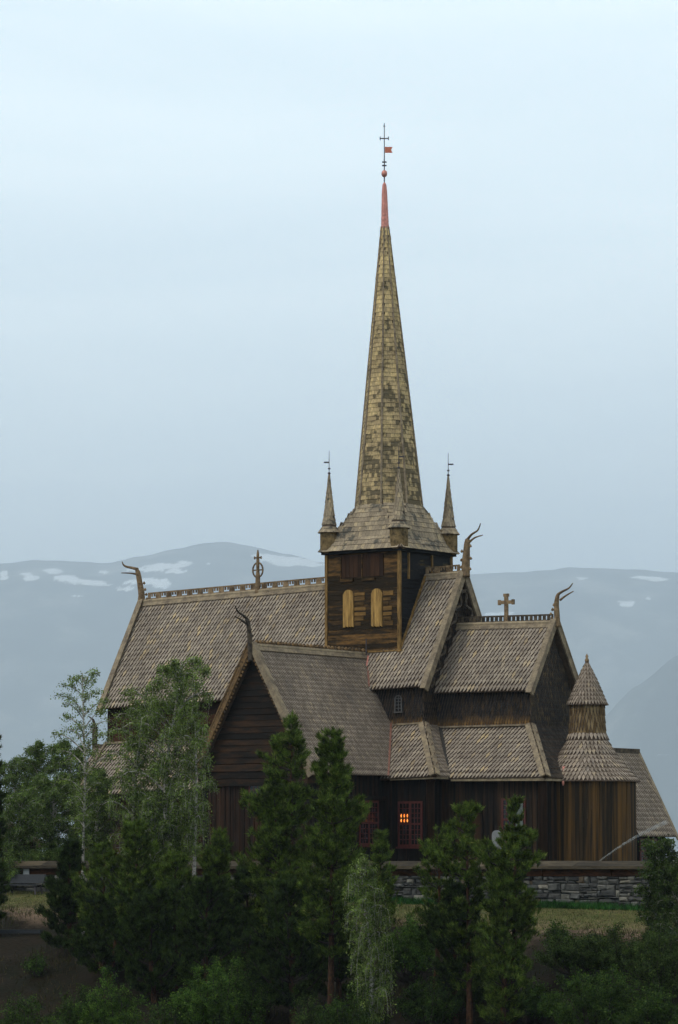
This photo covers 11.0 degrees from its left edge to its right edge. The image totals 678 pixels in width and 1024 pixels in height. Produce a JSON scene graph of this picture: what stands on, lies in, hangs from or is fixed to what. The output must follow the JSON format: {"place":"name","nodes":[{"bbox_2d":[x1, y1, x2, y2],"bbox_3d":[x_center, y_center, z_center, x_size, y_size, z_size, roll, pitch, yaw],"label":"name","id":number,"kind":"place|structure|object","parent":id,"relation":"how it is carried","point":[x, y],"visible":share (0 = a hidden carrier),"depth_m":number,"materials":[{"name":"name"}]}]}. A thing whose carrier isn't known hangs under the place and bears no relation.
{"place":"outdoors","nodes":[
{"label":"outdoors","id":0,"kind":"place"},
{"bbox_2d":[0,542,677,849],"bbox_3d":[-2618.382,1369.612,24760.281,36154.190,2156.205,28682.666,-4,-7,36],"label":"mountains","id":1,"kind":"structure","parent":0,"point":[61,621],"depth_m":22030.90,"materials":[{"name":"grey stone"}]},
{"bbox_2d":[0,860,677,1023],"bbox_3d":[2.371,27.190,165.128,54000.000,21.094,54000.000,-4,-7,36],"label":"ground","id":2,"kind":"structure","parent":0,"point":[19,944],"depth_m":140.17,"materials":[{"name":"green plant"}]},
{"bbox_2d":[0,735,13,919],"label":"spruce tree","id":3,"kind":"object","parent":2,"relation":"on","point":[4,888],"visible":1,"depth_m":149.32,"materials":[{"name":"green plant"}]},
{"bbox_2d":[0,843,33,890],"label":"bush","id":4,"kind":"object","parent":2,"relation":"on","point":[8,870],"visible":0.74,"depth_m":160.73,"materials":[{"name":"green plant"}]},
{"bbox_2d":[0,758,34,809],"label":"birch tree","id":5,"kind":"object","parent":2,"relation":"on","point":[11,776],"visible":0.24,"depth_m":181.34,"materials":[{"name":"green plant"}]},
{"bbox_2d":[0,822,41,860],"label":"log storehouse","id":6,"kind":"structure","parent":2,"relation":"on","point":[34,844],"depth_m":171.67,"materials":[{"name":"brown wood"}]},
{"bbox_2d":[0,930,41,932],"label":"timber kerb","id":7,"kind":"structure","parent":2,"relation":"on","point":[20,931],"depth_m":148.92,"materials":[{"name":"grey wood"}]},
{"bbox_2d":[0,792,46,860],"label":"birch tree","id":8,"kind":"object","parent":2,"relation":"on","point":[16,834],"visible":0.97,"depth_m":161.90,"materials":[{"name":"green plant"}]},
{"bbox_2d":[4,874,45,894],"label":"garden bench","id":9,"kind":"object","parent":2,"relation":"on","point":[27,878],"visible":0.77,"depth_m":159.40,"materials":[{"name":"wood"}]},
{"bbox_2d":[0,992,54,1023],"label":"bush","id":10,"kind":"object","parent":2,"relation":"on","point":[30,1018],"visible":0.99,"depth_m":133.35,"materials":[{"name":"green plant"}]},
{"bbox_2d":[20,950,49,976],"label":"bush","id":11,"kind":"object","parent":2,"relation":"on","point":[35,966],"visible":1,"depth_m":142.59,"materials":[{"name":"green plant"}]},
{"bbox_2d":[18,846,56,860],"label":"bush","id":12,"kind":"object","parent":2,"relation":"on","point":[34,854],"visible":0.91,"depth_m":161.76,"materials":[{"name":"green plant"}]},
{"bbox_2d":[8,740,73,849],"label":"birch tree","id":13,"kind":"object","parent":2,"relation":"on","point":[34,765],"visible":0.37,"depth_m":176.94,"materials":[{"name":"green plant"}]},
{"bbox_2d":[18,770,86,852],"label":"birch tree","id":14,"kind":"object","parent":2,"relation":"on","point":[49,833],"visible":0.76,"depth_m":164.09,"materials":[{"name":"green plant"}]},
{"bbox_2d":[47,1013,72,1023],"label":"bush","id":15,"kind":"object","parent":2,"relation":"on","point":[57,1021],"visible":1,"depth_m":131.07,"materials":[{"name":"green plant"}]},
{"bbox_2d":[38,845,85,860],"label":"bush","id":16,"kind":"object","parent":2,"relation":"on","point":[54,854],"visible":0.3,"depth_m":162.67,"materials":[{"name":"green plant"}]},
{"bbox_2d":[32,834,94,954],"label":"pine tree","id":17,"kind":"object","parent":2,"relation":"on","point":[63,905],"visible":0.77,"depth_m":144.59,"materials":[{"name":"green plant"}]},
{"bbox_2d":[41,737,92,848],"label":"birch tree","id":18,"kind":"object","parent":2,"relation":"on","point":[57,763],"visible":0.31,"depth_m":173.17,"materials":[{"name":"green plant"}]},
{"bbox_2d":[51,983,101,1023],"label":"bush","id":19,"kind":"object","parent":2,"relation":"on","point":[66,1009],"visible":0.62,"depth_m":132.37,"materials":[{"name":"green plant"}]},
{"bbox_2d":[50,667,114,933],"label":"birch tree","id":20,"kind":"object","parent":2,"relation":"on","point":[84,840],"visible":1,"depth_m":146.37,"materials":[{"name":"green plant"}]},
{"bbox_2d":[80,847,105,860],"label":"bush","id":21,"kind":"object","parent":2,"relation":"on","point":[87,854],"visible":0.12,"depth_m":164.01,"materials":[{"name":"green plant"}]},
{"bbox_2d":[72,765,120,850],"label":"birch tree","id":22,"kind":"object","parent":2,"relation":"on","point":[98,835],"visible":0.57,"depth_m":167.25,"materials":[{"name":"green plant"}]},
{"bbox_2d":[69,840,133,968],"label":"pine tree","id":23,"kind":"object","parent":2,"relation":"on","point":[96,860],"visible":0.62,"depth_m":141.69,"materials":[{"name":"green plant"}]},
{"bbox_2d":[63,892,143,980],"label":"pine tree","id":24,"kind":"object","parent":2,"relation":"on","point":[105,912],"visible":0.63,"depth_m":139.90,"materials":[{"name":"green plant"}]},
{"bbox_2d":[70,965,149,1023],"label":"bush","id":25,"kind":"object","parent":2,"relation":"on","point":[104,1013],"visible":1,"depth_m":131.37,"materials":[{"name":"green plant"}]},
{"bbox_2d":[98,818,163,961],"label":"pine tree","id":26,"kind":"object","parent":2,"relation":"on","point":[134,836],"visible":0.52,"depth_m":140.71,"materials":[{"name":"green plant"}]},
{"bbox_2d":[98,683,175,871],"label":"birch tree","id":27,"kind":"object","parent":2,"relation":"on","point":[129,715],"visible":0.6,"depth_m":144.22,"materials":[{"name":"green plant"}]},
{"bbox_2d":[104,885,198,1002],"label":"pine tree","id":28,"kind":"object","parent":2,"relation":"on","point":[143,907],"visible":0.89,"depth_m":137.22,"materials":[{"name":"green plant"}]},
{"bbox_2d":[117,787,187,910],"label":"birch tree","id":29,"kind":"object","parent":2,"relation":"on","point":[134,796],"visible":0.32,"depth_m":143.30,"materials":[{"name":"green plant"}]},
{"bbox_2d":[104,652,215,932],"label":"birch tree","id":30,"kind":"object","parent":2,"relation":"on","point":[181,682],"visible":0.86,"depth_m":143.38,"materials":[{"name":"green plant"}]},
{"bbox_2d":[142,994,192,1023],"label":"bush","id":31,"kind":"object","parent":2,"relation":"on","point":[165,1019],"visible":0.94,"depth_m":129.34,"materials":[{"name":"green plant"}]},
{"bbox_2d":[146,850,198,989],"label":"pine tree","id":32,"kind":"object","parent":2,"relation":"on","point":[174,861],"visible":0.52,"depth_m":138.72,"materials":[{"name":"green plant"}]},
{"bbox_2d":[174,806,198,916],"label":"birch tree","id":33,"kind":"object","parent":2,"relation":"on","point":[188,861],"visible":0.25,"depth_m":143.95,"materials":[{"name":"green plant"}]},
{"bbox_2d":[166,715,219,875],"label":"birch tree","id":34,"kind":"object","parent":2,"relation":"on","point":[194,746],"visible":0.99,"depth_m":142.85,"materials":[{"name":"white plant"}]},
{"bbox_2d":[160,871,253,995],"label":"pine tree","id":35,"kind":"object","parent":2,"relation":"on","point":[199,933],"visible":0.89,"depth_m":135.15,"materials":[{"name":"green plant"}]},
{"bbox_2d":[164,952,267,1023],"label":"bush","id":36,"kind":"object","parent":2,"relation":"on","point":[213,1007],"visible":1,"depth_m":128.96,"materials":[{"name":"green plant"}]},
{"bbox_2d":[196,826,239,957],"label":"pine tree","id":37,"kind":"object","parent":2,"relation":"on","point":[217,856],"visible":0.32,"depth_m":141.02,"materials":[{"name":"green plant"}]},
{"bbox_2d":[210,864,271,974],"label":"pine tree","id":38,"kind":"object","parent":2,"relation":"on","point":[238,885],"visible":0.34,"depth_m":138.03,"materials":[{"name":"green plant"}]},
{"bbox_2d":[217,954,287,1023],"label":"bush","id":39,"kind":"object","parent":2,"relation":"on","point":[254,999],"visible":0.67,"depth_m":130.88,"materials":[{"name":"green plant"}]},
{"bbox_2d":[248,777,301,982],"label":"pine tree","id":40,"kind":"object","parent":2,"relation":"on","point":[279,825],"visible":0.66,"depth_m":136.93,"materials":[{"name":"green plant"}]},
{"bbox_2d":[233,710,318,963],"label":"pine tree","id":41,"kind":"object","parent":2,"relation":"on","point":[294,792],"visible":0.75,"depth_m":137.40,"materials":[{"name":"green plant"}]},
{"bbox_2d":[237,871,334,1023],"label":"pine tree","id":42,"kind":"object","parent":2,"relation":"on","point":[281,946],"visible":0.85,"depth_m":131.10,"materials":[{"name":"green plant"}]},
{"bbox_2d":[282,990,326,1023],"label":"bush","id":43,"kind":"object","parent":2,"relation":"on","point":[306,1018],"visible":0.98,"depth_m":127.33,"materials":[{"name":"green plant"}]},
{"bbox_2d":[293,726,375,1015],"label":"pine tree","id":44,"kind":"object","parent":2,"relation":"on","point":[330,852],"visible":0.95,"depth_m":128.77,"materials":[{"name":"green plant"}]},
{"bbox_2d":[0,890,670,933],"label":"meadow grass","id":45,"kind":"structure","parent":2,"relation":"on","point":[539,916],"depth_m":140.67,"materials":[{"name":"green plant"}]},
{"bbox_2d":[313,911,363,1003],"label":"pine tree","id":46,"kind":"object","parent":2,"relation":"on","point":[340,969],"visible":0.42,"depth_m":132.05,"materials":[{"name":"green plant"}]},
{"bbox_2d":[3,861,677,907],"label":"churchyard wall","id":47,"kind":"structure","parent":2,"relation":"on","point":[603,886],"depth_m":143.49,"materials":[{"name":"stone"}]},
{"bbox_2d":[23,869,28,873],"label":"notice board","id":48,"kind":"object","parent":47,"relation":"attached to","point":[25,871],"visible":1,"depth_m":160.54,"materials":[{"name":"white paper"}]},
{"bbox_2d":[311,980,390,1023],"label":"bush","id":49,"kind":"object","parent":2,"relation":"on","point":[336,1012],"visible":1,"depth_m":126.33,"materials":[{"name":"green plant"}]},
{"bbox_2d":[338,850,400,1023],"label":"birch tree","id":50,"kind":"object","parent":2,"relation":"on","point":[364,890],"visible":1,"depth_m":126.66,"materials":[{"name":"green plant"}]},
{"bbox_2d":[79,123,677,860],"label":"stave church","id":51,"kind":"structure","parent":2,"relation":"on","point":[409,671],"depth_m":162.62,"materials":[{"name":"brown wood"}]},
{"bbox_2d":[248,786,262,805],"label":"window","id":52,"kind":"structure","parent":51,"relation":"in","point":[250,787],"depth_m":158.11,"materials":[{"name":"red paint"}]},
{"bbox_2d":[358,800,378,846],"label":"window","id":53,"kind":"structure","parent":51,"relation":"in","point":[371,821],"depth_m":159.88,"materials":[{"name":"red paint"}]},
{"bbox_2d":[394,695,402,712],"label":"window","id":54,"kind":"structure","parent":51,"relation":"in","point":[398,699],"depth_m":163.15,"materials":[{"name":"grey glass"}]},
{"bbox_2d":[396,801,422,848],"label":"window","id":55,"kind":"structure","parent":51,"relation":"in","point":[404,822],"depth_m":160.23,"materials":[{"name":"red paint"}]},
{"bbox_2d":[465,811,482,860],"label":"door","id":56,"kind":"structure","parent":51,"relation":"in","point":[478,835],"depth_m":159.26,"materials":[{"name":"brown wood"}]},
{"bbox_2d":[501,798,525,841],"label":"window","id":57,"kind":"structure","parent":51,"relation":"in","point":[503,801],"depth_m":158.44,"materials":[{"name":"red paint"}]},
{"bbox_2d":[639,838,656,860],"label":"window","id":58,"kind":"structure","parent":51,"relation":"in","point":[642,853],"depth_m":162.24,"materials":[{"name":"red paint"}]},
{"bbox_2d":[361,828,404,931],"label":"pine tree","id":59,"kind":"object","parent":2,"relation":"on","point":[379,846],"visible":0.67,"depth_m":137.33,"materials":[{"name":"green plant"}]},
{"bbox_2d":[375,912,435,983],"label":"bush","id":60,"kind":"object","parent":2,"relation":"on","point":[412,945],"visible":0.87,"depth_m":132.03,"materials":[{"name":"green plant"}]},
{"bbox_2d":[389,966,464,1023],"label":"bush","id":61,"kind":"object","parent":2,"relation":"on","point":[430,1010],"visible":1,"depth_m":127.03,"materials":[{"name":"green plant"}]},
{"bbox_2d":[408,820,456,1005],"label":"pine tree","id":62,"kind":"object","parent":2,"relation":"on","point":[436,881],"visible":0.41,"depth_m":129.99,"materials":[{"name":"green plant"}]},
{"bbox_2d":[417,799,490,1023],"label":"pine tree","id":63,"kind":"object","parent":2,"relation":"on","point":[464,867],"visible":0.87,"depth_m":127.15,"materials":[{"name":"green plant"}]},
{"bbox_2d":[417,877,492,1023],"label":"pine tree","id":64,"kind":"object","parent":2,"relation":"on","point":[433,917],"visible":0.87,"depth_m":127.40,"materials":[{"name":"green plant"}]},
{"bbox_2d":[321,895,649,910],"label":"tall grass","id":65,"kind":"structure","parent":2,"relation":"on","point":[572,905],"depth_m":142.61,"materials":[{"name":"green plant"}]},
{"bbox_2d":[492,830,500,848],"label":"gravestone","id":66,"kind":"object","parent":2,"relation":"on","point":[495,834],"visible":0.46,"depth_m":152.53,"materials":[{"name":"grey stone"}]},
{"bbox_2d":[457,792,547,1023],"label":"pine tree","id":67,"kind":"object","parent":2,"relation":"on","point":[517,839],"visible":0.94,"depth_m":125.65,"materials":[{"name":"green plant"}]},
{"bbox_2d":[468,875,538,1023],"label":"pine tree","id":68,"kind":"object","parent":2,"relation":"on","point":[497,1012],"visible":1,"depth_m":125.04,"materials":[{"name":"green plant"}]},
{"bbox_2d":[499,977,567,1023],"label":"bush","id":69,"kind":"object","parent":2,"relation":"on","point":[529,1005],"visible":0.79,"depth_m":125.39,"materials":[{"name":"green plant"}]},
{"bbox_2d":[536,919,575,947],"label":"bush","id":70,"kind":"object","parent":2,"relation":"on","point":[553,931],"visible":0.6,"depth_m":132.87,"materials":[{"name":"green plant"}]},
{"bbox_2d":[530,928,622,975],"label":"bush","id":71,"kind":"object","parent":2,"relation":"on","point":[559,949],"visible":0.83,"depth_m":129.30,"materials":[{"name":"green plant"}]},
{"bbox_2d":[537,963,663,1023],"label":"bush","id":72,"kind":"object","parent":2,"relation":"on","point":[608,1007],"visible":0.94,"depth_m":121.95,"materials":[{"name":"green plant"}]},
{"bbox_2d":[570,921,653,982],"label":"bush","id":73,"kind":"object","parent":2,"relation":"on","point":[627,951],"visible":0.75,"depth_m":128.69,"materials":[{"name":"green plant"}]},
{"bbox_2d":[615,979,677,1023],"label":"bush","id":74,"kind":"object","parent":2,"relation":"on","point":[662,1013],"visible":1,"depth_m":120.13,"materials":[{"name":"green plant"}]},
{"bbox_2d":[622,918,677,1006],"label":"bush","id":75,"kind":"object","parent":2,"relation":"on","point":[663,970],"visible":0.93,"depth_m":125.87,"materials":[{"name":"green plant"}]},
{"bbox_2d":[630,834,677,965],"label":"tree","id":76,"kind":"object","parent":2,"relation":"on","point":[662,847],"visible":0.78,"depth_m":128.68,"materials":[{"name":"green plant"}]},
{"bbox_2d":[647,854,677,954],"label":"tree","id":77,"kind":"object","parent":2,"relation":"on","point":[665,878],"visible":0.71,"depth_m":127.98,"materials":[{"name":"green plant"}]},
{"bbox_2d":[0,0,677,573],"label":"sky","id":78,"kind":"structure","parent":0,"point":[191,190],"materials":[{"name":"blue"}]},
{"bbox_2d":[605,656,677,856],"bbox_3d":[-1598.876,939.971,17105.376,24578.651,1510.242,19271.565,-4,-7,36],"label":"hillside","id":79,"kind":"structure","parent":0,"point":[643,717],"depth_m":15535.74,"materials":[{"name":"grey stone"}]}
]}

